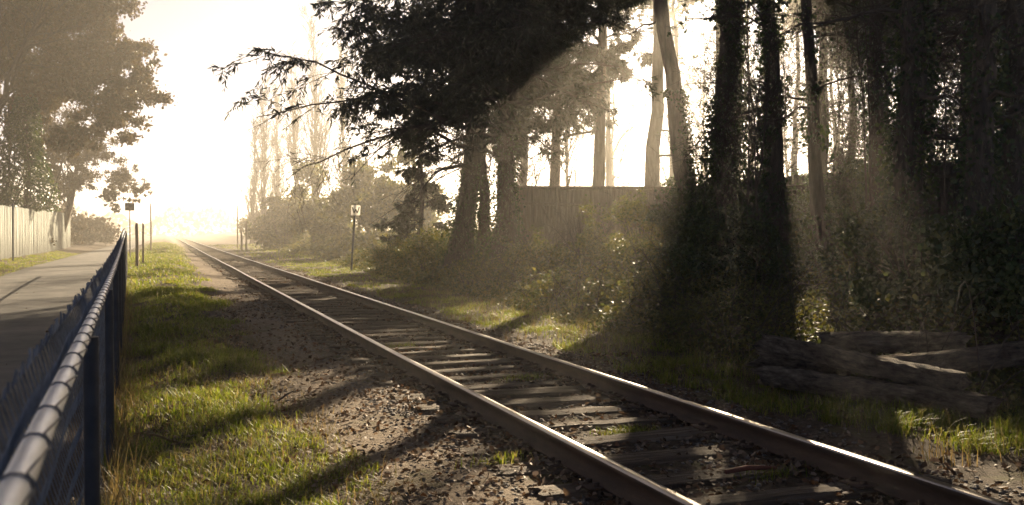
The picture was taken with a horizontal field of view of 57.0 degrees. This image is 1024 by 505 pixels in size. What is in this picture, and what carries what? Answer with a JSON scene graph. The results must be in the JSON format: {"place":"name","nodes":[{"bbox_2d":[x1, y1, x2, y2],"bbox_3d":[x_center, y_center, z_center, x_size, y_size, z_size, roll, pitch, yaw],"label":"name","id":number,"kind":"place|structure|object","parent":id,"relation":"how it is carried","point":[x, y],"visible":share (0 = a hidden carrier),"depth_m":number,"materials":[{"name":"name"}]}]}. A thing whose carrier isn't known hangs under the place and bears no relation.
{"place":"outdoors","nodes":[
{"label":"outdoors","id":0,"kind":"place"},
{"bbox_2d":[0,238,152,504],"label":"path","id":1,"kind":"structure","parent":0,"point":[55,286],"depth_m":16.86,"materials":[{"name":"concrete"}]},
{"bbox_2d":[0,0,997,234],"label":"sky","id":2,"kind":"structure","parent":0,"point":[192,158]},
{"bbox_2d":[0,229,1023,504],"bbox_3d":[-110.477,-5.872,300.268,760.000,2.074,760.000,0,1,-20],"label":"ground","id":3,"kind":"structure","parent":0,"point":[988,473],"depth_m":7.90,"materials":[{"name":"soil"}]},
{"bbox_2d":[0,82,61,211],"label":"ivy tree","id":4,"kind":"object","parent":3,"relation":"on","point":[29,117],"visible":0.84,"depth_m":46.57,"materials":[{"name":"green plant"}]},
{"bbox_2d":[0,205,70,259],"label":"timber fence","id":5,"kind":"object","parent":3,"relation":"on","point":[35,232],"visible":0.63,"depth_m":46.41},
{"bbox_2d":[0,6,81,205],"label":"bare tree","id":6,"kind":"object","parent":3,"relation":"on","point":[9,109],"visible":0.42,"depth_m":47.01,"materials":[{"name":"brown plant"}]},
{"bbox_2d":[36,198,88,244],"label":"garden shrub","id":7,"kind":"object","parent":3,"relation":"on","point":[76,238],"visible":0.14,"depth_m":72.52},
{"bbox_2d":[0,228,127,504],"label":"chain link fence","id":8,"kind":"object","parent":3,"relation":"on","point":[87,352],"visible":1,"depth_m":3.03,"materials":[{"name":"metal"}]},
{"bbox_2d":[0,0,178,159],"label":"broadleaf tree","id":9,"kind":"object","parent":3,"relation":"on","point":[77,73],"visible":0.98,"depth_m":47.27,"materials":[{"name":"green plant"}]},
{"bbox_2d":[30,104,154,231],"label":"broadleaf tree","id":10,"kind":"object","parent":3,"relation":"on","point":[74,181],"visible":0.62,"depth_m":61.86,"materials":[{"name":"green plant"}]},
{"bbox_2d":[70,212,120,245],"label":"garden shrub","id":11,"kind":"object","parent":3,"relation":"on","point":[100,229],"visible":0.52,"depth_m":84.56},
{"bbox_2d":[238,115,261,243],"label":"bare poplar","id":12,"kind":"object","parent":3,"relation":"on","point":[252,215],"visible":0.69,"depth_m":111.81,"materials":[{"name":"beige plant"}]},
{"bbox_2d":[242,73,281,221],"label":"bare poplar","id":13,"kind":"object","parent":3,"relation":"on","point":[264,152],"visible":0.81,"depth_m":107.56,"materials":[{"name":"beige plant"}]},
{"bbox_2d":[258,79,289,234],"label":"bare poplar","id":14,"kind":"object","parent":3,"relation":"on","point":[275,179],"visible":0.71,"depth_m":111.40,"materials":[{"name":"beige plant"}]},
{"bbox_2d":[56,201,496,236],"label":"distant woodland","id":15,"kind":"object","parent":3,"relation":"on","point":[219,213],"visible":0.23,"depth_m":304.72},
{"bbox_2d":[243,184,311,249],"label":"hazy bush","id":16,"kind":"object","parent":3,"relation":"on","point":[264,233],"visible":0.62,"depth_m":83.01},
{"bbox_2d":[278,39,322,201],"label":"bare poplar","id":17,"kind":"object","parent":3,"relation":"on","point":[294,131],"visible":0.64,"depth_m":103.39,"materials":[{"name":"beige plant"}]},
{"bbox_2d":[282,148,357,241],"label":"hazy bush","id":18,"kind":"object","parent":3,"relation":"on","point":[312,219],"visible":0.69,"depth_m":74.42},
{"bbox_2d":[294,4,346,200],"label":"bare poplar","id":19,"kind":"object","parent":3,"relation":"on","point":[315,140],"visible":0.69,"depth_m":91.50,"materials":[{"name":"beige plant"}]},
{"bbox_2d":[309,39,357,188],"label":"bare poplar","id":20,"kind":"object","parent":3,"relation":"on","point":[342,79],"visible":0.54,"depth_m":99.31,"materials":[{"name":"beige plant"}]},
{"bbox_2d":[312,131,404,234],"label":"hazy bush","id":21,"kind":"object","parent":3,"relation":"on","point":[342,195],"visible":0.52,"depth_m":68.87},
{"bbox_2d":[310,330,448,340],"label":"railway sleeper","id":22,"kind":"object","parent":3,"relation":"on","point":[385,335],"visible":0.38,"depth_m":13.95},
{"bbox_2d":[302,322,456,331],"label":"railway sleeper","id":23,"kind":"object","parent":3,"relation":"on","point":[383,327],"visible":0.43,"depth_m":14.99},
{"bbox_2d":[306,326,464,335],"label":"railway sleeper","id":24,"kind":"object","parent":3,"relation":"on","point":[425,329],"visible":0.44,"depth_m":14.47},
{"bbox_2d":[351,229,424,271],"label":"bank bush","id":25,"kind":"object","parent":3,"relation":"on","point":[378,254],"visible":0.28,"depth_m":35.65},
{"bbox_2d":[341,144,452,236],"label":"hazy bush","id":26,"kind":"object","parent":3,"relation":"on","point":[366,218],"visible":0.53,"depth_m":60.61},
{"bbox_2d":[325,338,496,347],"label":"railway sleeper","id":27,"kind":"object","parent":3,"relation":"on","point":[418,343],"visible":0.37,"depth_m":12.94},
{"bbox_2d":[374,213,450,273],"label":"bank bush","id":28,"kind":"object","parent":3,"relation":"on","point":[419,250],"visible":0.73,"depth_m":31.65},
{"bbox_2d":[373,121,456,246],"bbox_3d":[-3.648,-2.791,36.901,3.588,6.522,3.008,0,1,-4],"label":"young conifer","id":29,"kind":"object","parent":3,"relation":"on","point":[396,224],"visible":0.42,"depth_m":37.01,"materials":[{"name":"green plant"}]},
{"bbox_2d":[208,0,622,270],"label":"conifer tree","id":30,"kind":"object","parent":3,"relation":"on","point":[467,205],"visible":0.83,"depth_m":27.83,"materials":[{"name":"green plant"}]},
{"bbox_2d":[348,346,535,357],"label":"railway sleeper","id":31,"kind":"object","parent":3,"relation":"on","point":[467,351],"visible":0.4,"depth_m":11.98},
{"bbox_2d":[347,351,544,364],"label":"railway sleeper","id":32,"kind":"object","parent":3,"relation":"on","point":[440,357],"visible":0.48,"depth_m":11.38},
{"bbox_2d":[357,355,561,371],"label":"railway sleeper","id":33,"kind":"object","parent":3,"relation":"on","point":[463,363],"visible":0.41,"depth_m":10.90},
{"bbox_2d":[368,361,580,376],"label":"railway sleeper","id":34,"kind":"object","parent":3,"relation":"on","point":[524,365],"visible":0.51,"depth_m":10.45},
{"bbox_2d":[373,0,600,260],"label":"conifer tree","id":35,"kind":"object","parent":3,"relation":"on","point":[483,224],"visible":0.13,"depth_m":30.85,"materials":[{"name":"green plant"}]},
{"bbox_2d":[375,368,599,386],"bbox_3d":[-0.225,1.373,9.988,2.474,0.214,0.249,-1,2,-21],"label":"railway sleeper","id":36,"kind":"object","parent":3,"relation":"on","point":[463,378],"visible":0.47,"depth_m":9.86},
{"bbox_2d":[390,383,598,400],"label":"railway sleeper","id":37,"kind":"object","parent":3,"relation":"on","point":[526,393],"visible":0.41,"depth_m":8.92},
{"bbox_2d":[347,0,659,263],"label":"conifer tree","id":38,"kind":"object","parent":3,"relation":"on","point":[458,86],"visible":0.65,"depth_m":28.47,"materials":[{"name":"green plant"}]},
{"bbox_2d":[393,376,623,393],"bbox_3d":[0.024,1.385,9.448,2.470,0.214,0.245,0,2,-20],"label":"railway sleeper","id":39,"kind":"object","parent":3,"relation":"on","point":[514,385],"visible":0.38,"depth_m":9.40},
{"bbox_2d":[0,235,1023,504],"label":"grass","id":40,"kind":"structure","parent":3,"relation":"on","point":[192,305],"depth_m":8.47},
{"bbox_2d":[6,256,1023,504],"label":"fallen leaves","id":41,"kind":"object","parent":3,"relation":"on","point":[818,480],"visible":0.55,"depth_m":7.40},
{"bbox_2d":[496,221,578,276],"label":"bramble","id":42,"kind":"object","parent":3,"relation":"on","point":[525,254],"visible":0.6,"depth_m":24.59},
{"bbox_2d":[411,390,667,412],"bbox_3d":[0.312,1.397,8.531,2.483,0.208,0.247,0,1,-19],"label":"railway sleeper","id":43,"kind":"object","parent":3,"relation":"on","point":[545,402],"visible":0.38,"depth_m":8.45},
{"bbox_2d":[494,6,635,185],"bbox_3d":[2.150,-9.580,40.200,6.129,19.010,7.951,0,1,-4],"label":"conifer tree","id":44,"kind":"object","parent":3,"relation":"on","point":[608,123],"visible":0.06,"depth_m":39.81,"materials":[{"name":"green plant"}]},
{"bbox_2d":[431,402,702,425],"bbox_3d":[0.520,1.418,8.051,2.487,0.201,0.244,0,3,-20],"label":"railway sleeper","id":45,"kind":"object","parent":3,"relation":"on","point":[529,414],"visible":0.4,"depth_m":7.97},
{"bbox_2d":[544,16,596,185],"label":"bare tree","id":46,"kind":"object","parent":3,"relation":"on","point":[568,161],"visible":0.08,"depth_m":65.91,"materials":[{"name":"brown plant"}]},
{"bbox_2d":[514,0,653,185],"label":"conifer tree","id":47,"kind":"object","parent":3,"relation":"on","point":[620,47],"visible":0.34,"depth_m":37.73,"materials":[{"name":"brown plant"}]},
{"bbox_2d":[456,422,719,455],"bbox_3d":[0.776,1.433,7.001,2.483,0.208,0.247,-1,4,-21],"label":"railway sleeper","id":48,"kind":"object","parent":3,"relation":"on","point":[682,433],"visible":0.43,"depth_m":7.00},
{"bbox_2d":[527,194,649,264],"bbox_3d":[1.833,-0.530,24.036,3.061,1.935,3.423,0,1,-20],"label":"bramble","id":49,"kind":"object","parent":3,"relation":"on","point":[585,236],"visible":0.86,"depth_m":23.91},
{"bbox_2d":[445,412,733,438],"bbox_3d":[0.672,1.426,7.556,2.487,0.201,0.244,0,-2,-20],"label":"railway sleeper","id":50,"kind":"object","parent":3,"relation":"on","point":[497,430],"visible":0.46,"depth_m":7.46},
{"bbox_2d":[515,186,675,248],"bbox_3d":[2.414,-0.726,29.081,5.465,2.694,0.399,0,1,6],"label":"board fence","id":51,"kind":"object","parent":3,"relation":"on","point":[542,203],"visible":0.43,"depth_m":29.25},
{"bbox_2d":[569,7,651,185],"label":"bare tree","id":52,"kind":"object","parent":3,"relation":"on","point":[614,153],"visible":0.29,"depth_m":75.98,"materials":[{"name":"beige plant"}]},
{"bbox_2d":[578,1,652,185],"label":"woodland tree","id":53,"kind":"object","parent":3,"relation":"on","point":[608,161],"visible":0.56,"depth_m":61.97,"materials":[{"name":"brown plant"}]},
{"bbox_2d":[217,284,1023,504],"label":"ballast stones","id":54,"kind":"object","parent":3,"relation":"on","point":[972,485],"visible":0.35,"depth_m":7.50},
{"bbox_2d":[486,439,760,476],"bbox_3d":[1.016,1.451,6.471,2.483,0.208,0.247,0,2,-21],"label":"railway sleeper","id":55,"kind":"object","parent":3,"relation":"on","point":[657,456],"visible":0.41,"depth_m":6.40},
{"bbox_2d":[592,163,682,255],"bbox_3d":[2.958,-0.996,23.027,2.382,2.387,2.462,0,1,-20],"label":"bramble","id":56,"kind":"object","parent":3,"relation":"on","point":[626,203],"visible":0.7,"depth_m":22.59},
{"bbox_2d":[265,221,1023,426],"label":"ivy cover","id":57,"kind":"object","parent":3,"relation":"on","point":[311,248],"visible":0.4,"depth_m":16.21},
{"bbox_2d":[611,0,703,220],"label":"woodland tree","id":58,"kind":"object","parent":3,"relation":"on","point":[674,93],"visible":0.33,"depth_m":25.30,"materials":[{"name":"brown plant"}]},
{"bbox_2d":[624,0,703,184],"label":"woodland tree","id":59,"kind":"object","parent":3,"relation":"on","point":[672,14],"visible":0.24,"depth_m":58.18,"materials":[{"name":"brown plant"}]},
{"bbox_2d":[628,1,706,185],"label":"woodland tree","id":60,"kind":"object","parent":3,"relation":"on","point":[652,157],"visible":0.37,"depth_m":36.57,"materials":[{"name":"brown plant"}]},
{"bbox_2d":[620,0,714,178],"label":"bare tree","id":61,"kind":"object","parent":3,"relation":"on","point":[689,78],"visible":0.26,"depth_m":67.81,"materials":[{"name":"brown plant"}]},
{"bbox_2d":[621,158,748,268],"bbox_3d":[3.867,-0.817,20.050,2.847,2.366,2.360,1,1,27],"label":"thicket","id":62,"kind":"object","parent":3,"relation":"on","point":[655,217],"visible":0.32,"depth_m":19.81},
{"bbox_2d":[664,11,715,180],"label":"bare tree","id":63,"kind":"object","parent":3,"relation":"on","point":[697,34],"visible":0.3,"depth_m":79.75,"materials":[{"name":"brown plant"}]},
{"bbox_2d":[631,67,762,196],"bbox_3d":[4.994,-2.380,24.727,2.916,5.098,3.163,0,1,-20],"label":"sapling","id":64,"kind":"object","parent":3,"relation":"on","point":[707,91],"visible":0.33,"depth_m":25.00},
{"bbox_2d":[651,29,753,164],"bbox_3d":[6.204,-3.830,30.599,3.388,7.253,2.774,0,1,19],"label":"sapling","id":65,"kind":"object","parent":3,"relation":"on","point":[695,57],"visible":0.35,"depth_m":30.42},
{"bbox_2d":[527,453,878,499],"bbox_3d":[1.275,1.465,5.963,2.474,0.214,0.250,0,1,-21],"label":"railway sleeper","id":66,"kind":"object","parent":3,"relation":"on","point":[661,479],"visible":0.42,"depth_m":5.81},
{"bbox_2d":[388,212,1023,395],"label":"bramble","id":67,"kind":"object","parent":3,"relation":"on","point":[841,323],"depth_m":16.90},
{"bbox_2d":[668,0,760,239],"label":"woodland tree","id":68,"kind":"object","parent":3,"relation":"on","point":[737,50],"visible":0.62,"depth_m":21.75,"materials":[{"name":"green plant"}]},
{"bbox_2d":[652,171,798,284],"bbox_3d":[3.894,-0.409,17.476,2.628,2.250,2.947,0,1,6],"label":"thicket","id":69,"kind":"object","parent":3,"relation":"on","point":[707,254],"visible":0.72,"depth_m":17.07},
{"bbox_2d":[668,0,808,244],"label":"woodland tree","id":70,"kind":"object","parent":3,"relation":"on","point":[773,163],"visible":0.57,"depth_m":19.91,"materials":[{"name":"brown plant"}]},
{"bbox_2d":[670,0,823,224],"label":"sapling","id":71,"kind":"object","parent":3,"relation":"on","point":[749,92],"visible":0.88,"depth_m":17.41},
{"bbox_2d":[684,0,821,219],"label":"sapling","id":72,"kind":"object","parent":3,"relation":"on","point":[797,58],"visible":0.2,"depth_m":22.98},
{"bbox_2d":[702,25,806,211],"bbox_3d":[5.601,-2.682,22.797,2.795,5.498,2.464,0,1,-20],"label":"sapling","id":73,"kind":"object","parent":3,"relation":"on","point":[756,96],"visible":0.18,"depth_m":22.52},
{"bbox_2d":[666,0,865,280],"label":"sapling","id":74,"kind":"object","parent":3,"relation":"on","point":[840,47],"visible":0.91,"depth_m":16.89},
{"bbox_2d":[674,0,865,221],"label":"sapling","id":75,"kind":"object","parent":3,"relation":"on","point":[769,70],"visible":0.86,"depth_m":17.25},
{"bbox_2d":[712,204,845,285],"bbox_3d":[4.699,-0.072,16.602,2.183,1.554,2.122,0,1,-20],"label":"thicket","id":76,"kind":"object","parent":3,"relation":"on","point":[771,267],"visible":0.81,"depth_m":16.24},
{"bbox_2d":[615,473,951,504],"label":"railway sleeper","id":77,"kind":"object","parent":3,"relation":"on","point":[816,493],"visible":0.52,"depth_m":5.47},
{"bbox_2d":[761,0,834,179],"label":"woodland tree","id":78,"kind":"object","parent":3,"relation":"on","point":[794,122],"visible":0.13,"depth_m":59.74,"materials":[{"name":"brown plant"}]},
{"bbox_2d":[745,351,883,379],"bbox_3d":[3.102,1.154,9.723,1.386,0.206,0.241,3,2,21],"label":"old timber","id":79,"kind":"object","parent":3,"relation":"on","point":[765,359],"visible":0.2,"depth_m":9.70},
{"bbox_2d":[752,0,889,173],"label":"sapling","id":80,"kind":"object","parent":3,"relation":"on","point":[823,9],"visible":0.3,"depth_m":29.50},
{"bbox_2d":[785,148,857,248],"bbox_3d":[8.313,-1.425,25.477,2.534,3.118,2.369,1,2,38],"label":"thicket","id":81,"kind":"object","parent":3,"relation":"on","point":[803,200],"visible":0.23,"depth_m":25.30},
{"bbox_2d":[751,0,892,173],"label":"woodland tree","id":82,"kind":"object","parent":3,"relation":"on","point":[821,59],"visible":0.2,"depth_m":33.78,"materials":[{"name":"brown plant"}]},
{"bbox_2d":[781,51,865,179],"bbox_3d":[8.818,-2.905,26.643,2.680,5.841,2.408,-1,1,-33],"label":"sapling","id":83,"kind":"object","parent":3,"relation":"on","point":[826,116],"visible":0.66,"depth_m":26.44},
{"bbox_2d":[789,29,868,166],"bbox_3d":[10.082,-3.624,29.515,2.647,6.527,2.882,0,1,21],"label":"sapling","id":84,"kind":"object","parent":3,"relation":"on","point":[855,88],"visible":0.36,"depth_m":29.21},
{"bbox_2d":[714,0,948,262],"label":"woodland tree","id":85,"kind":"object","parent":3,"relation":"on","point":[818,219],"visible":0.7,"depth_m":17.92,"materials":[{"name":"brown plant"}]},
{"bbox_2d":[781,7,894,172],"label":"bare tree","id":86,"kind":"object","parent":3,"relation":"on","point":[830,96],"visible":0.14,"depth_m":65.82,"materials":[{"name":"brown plant"}]},
{"bbox_2d":[786,9,893,158],"bbox_3d":[10.727,-4.087,29.875,3.527,7.466,2.910,-1,2,-38],"label":"sapling","id":87,"kind":"object","parent":3,"relation":"on","point":[832,75],"visible":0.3,"depth_m":29.82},
{"bbox_2d":[697,162,997,250],"bbox_3d":[9.460,-1.125,25.929,11.478,2.620,0.148,1,2,45],"label":"dark fence","id":88,"kind":"object","parent":3,"relation":"on","point":[936,169],"visible":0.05,"depth_m":24.48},
{"bbox_2d":[825,135,890,236],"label":"thicket","id":89,"kind":"object","parent":3,"relation":"on","point":[849,166],"visible":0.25,"depth_m":23.75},
{"bbox_2d":[821,33,898,157],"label":"sapling","id":90,"kind":"object","parent":3,"relation":"on","point":[850,111],"visible":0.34,"depth_m":26.10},
{"bbox_2d":[784,0,963,250],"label":"sapling","id":91,"kind":"object","parent":3,"relation":"on","point":[863,100],"visible":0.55,"depth_m":19.68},
{"bbox_2d":[799,0,954,160],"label":"woodland tree","id":92,"kind":"object","parent":3,"relation":"on","point":[850,64],"visible":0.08,"depth_m":43.84,"materials":[{"name":"brown plant"}]},
{"bbox_2d":[752,366,1004,419],"bbox_3d":[3.196,1.246,8.569,0.272,0.236,2.344,-1,2,-42],"label":"old timber","id":93,"kind":"object","parent":3,"relation":"on","point":[973,403],"visible":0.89,"depth_m":8.39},
{"bbox_2d":[753,333,972,394],"bbox_3d":[3.184,1.018,8.788,0.246,0.218,2.255,-1,5,-34],"label":"old timber","id":94,"kind":"object","parent":93,"relation":"on","point":[895,370],"visible":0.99,"depth_m":8.58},
{"bbox_2d":[758,0,999,213],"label":"woodland tree","id":95,"kind":"object","parent":3,"relation":"on","point":[876,139],"visible":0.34,"depth_m":19.96,"materials":[{"name":"green plant"}]},
{"bbox_2d":[819,183,950,279],"bbox_3d":[5.583,-0.177,14.011,2.259,1.756,2.447,0,1,-20],"label":"thicket","id":96,"kind":"object","parent":3,"relation":"on","point":[859,225],"visible":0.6,"depth_m":13.77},
{"bbox_2d":[752,0,1023,272],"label":"woodland tree","id":97,"kind":"object","parent":3,"relation":"on","point":[911,128],"visible":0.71,"depth_m":14.88,"materials":[{"name":"green plant"}]},
{"bbox_2d":[814,331,972,353],"bbox_3d":[4.011,0.947,9.982,1.608,0.260,0.289,0,1,11],"label":"old timber","id":98,"kind":"object","parent":3,"relation":"on","point":[885,342],"visible":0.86,"depth_m":9.87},
{"bbox_2d":[830,0,971,212],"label":"tree","id":99,"kind":"object","parent":3,"relation":"on","point":[870,175],"visible":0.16,"depth_m":18.87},
{"bbox_2d":[817,0,1001,161],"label":"woodland tree","id":100,"kind":"object","parent":3,"relation":"on","point":[826,4],"visible":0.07,"depth_m":29.35,"materials":[{"name":"brown plant"}]},
{"bbox_2d":[831,204,988,323],"bbox_3d":[5.089,0.165,11.913,1.999,1.558,2.359,0,1,17],"label":"thicket","id":101,"kind":"object","parent":3,"relation":"on","point":[907,274],"visible":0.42,"depth_m":11.68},
{"bbox_2d":[856,0,972,201],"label":"sapling","id":102,"kind":"object","parent":3,"relation":"on","point":[874,71],"visible":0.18,"depth_m":19.52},
{"bbox_2d":[853,0,1002,219],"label":"sapling","id":103,"kind":"object","parent":3,"relation":"on","point":[944,163],"visible":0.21,"depth_m":18.52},
{"bbox_2d":[854,0,1023,216],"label":"woodland tree","id":104,"kind":"object","parent":3,"relation":"on","point":[1014,128],"visible":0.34,"depth_m":14.55,"materials":[{"name":"green plant"}]},
{"bbox_2d":[854,0,1023,133],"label":"sapling","id":105,"kind":"object","parent":3,"relation":"on","point":[931,17],"visible":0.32,"depth_m":15.41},
{"bbox_2d":[871,0,1023,130],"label":"sapling","id":106,"kind":"object","parent":3,"relation":"on","point":[974,31],"visible":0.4,"depth_m":14.98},
{"bbox_2d":[875,341,1023,379],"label":"old timber","id":107,"kind":"object","parent":3,"relation":"on","point":[1011,354],"visible":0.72,"depth_m":9.01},
{"bbox_2d":[894,0,1005,197],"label":"sapling","id":108,"kind":"object","parent":3,"relation":"on","point":[944,23],"visible":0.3,"depth_m":15.16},
{"bbox_2d":[902,163,1023,314],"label":"thicket","id":109,"kind":"object","parent":3,"relation":"on","point":[930,233],"visible":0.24,"depth_m":10.93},
{"bbox_2d":[937,0,1008,165],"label":"sapling","id":110,"kind":"object","parent":3,"relation":"on","point":[951,67],"visible":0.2,"depth_m":15.86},
{"bbox_2d":[928,0,1023,226],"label":"woodland tree","id":111,"kind":"object","parent":3,"relation":"on","point":[981,146],"visible":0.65,"depth_m":13.90,"materials":[{"name":"green plant"}]},
{"bbox_2d":[928,149,1023,325],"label":"thicket","id":112,"kind":"object","parent":3,"relation":"on","point":[1012,277],"visible":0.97,"depth_m":10.04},
{"bbox_2d":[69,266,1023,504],"bbox_3d":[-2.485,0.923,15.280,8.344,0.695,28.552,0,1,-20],"label":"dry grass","id":113,"kind":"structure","parent":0,"point":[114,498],"depth_m":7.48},
{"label":"railway sleeper","id":114,"kind":"object","parent":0,"visible":0},
{"bbox_2d":[175,238,700,504],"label":"rail","id":115,"kind":"object","parent":114,"relation":"on","point":[620,481],"visible":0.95,"depth_m":6.80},
{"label":"railway sleeper","id":116,"kind":"object","parent":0,"visible":0},
{"bbox_2d":[182,238,1013,504],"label":"rail","id":117,"kind":"object","parent":116,"relation":"on","point":[900,483],"visible":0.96,"depth_m":6.98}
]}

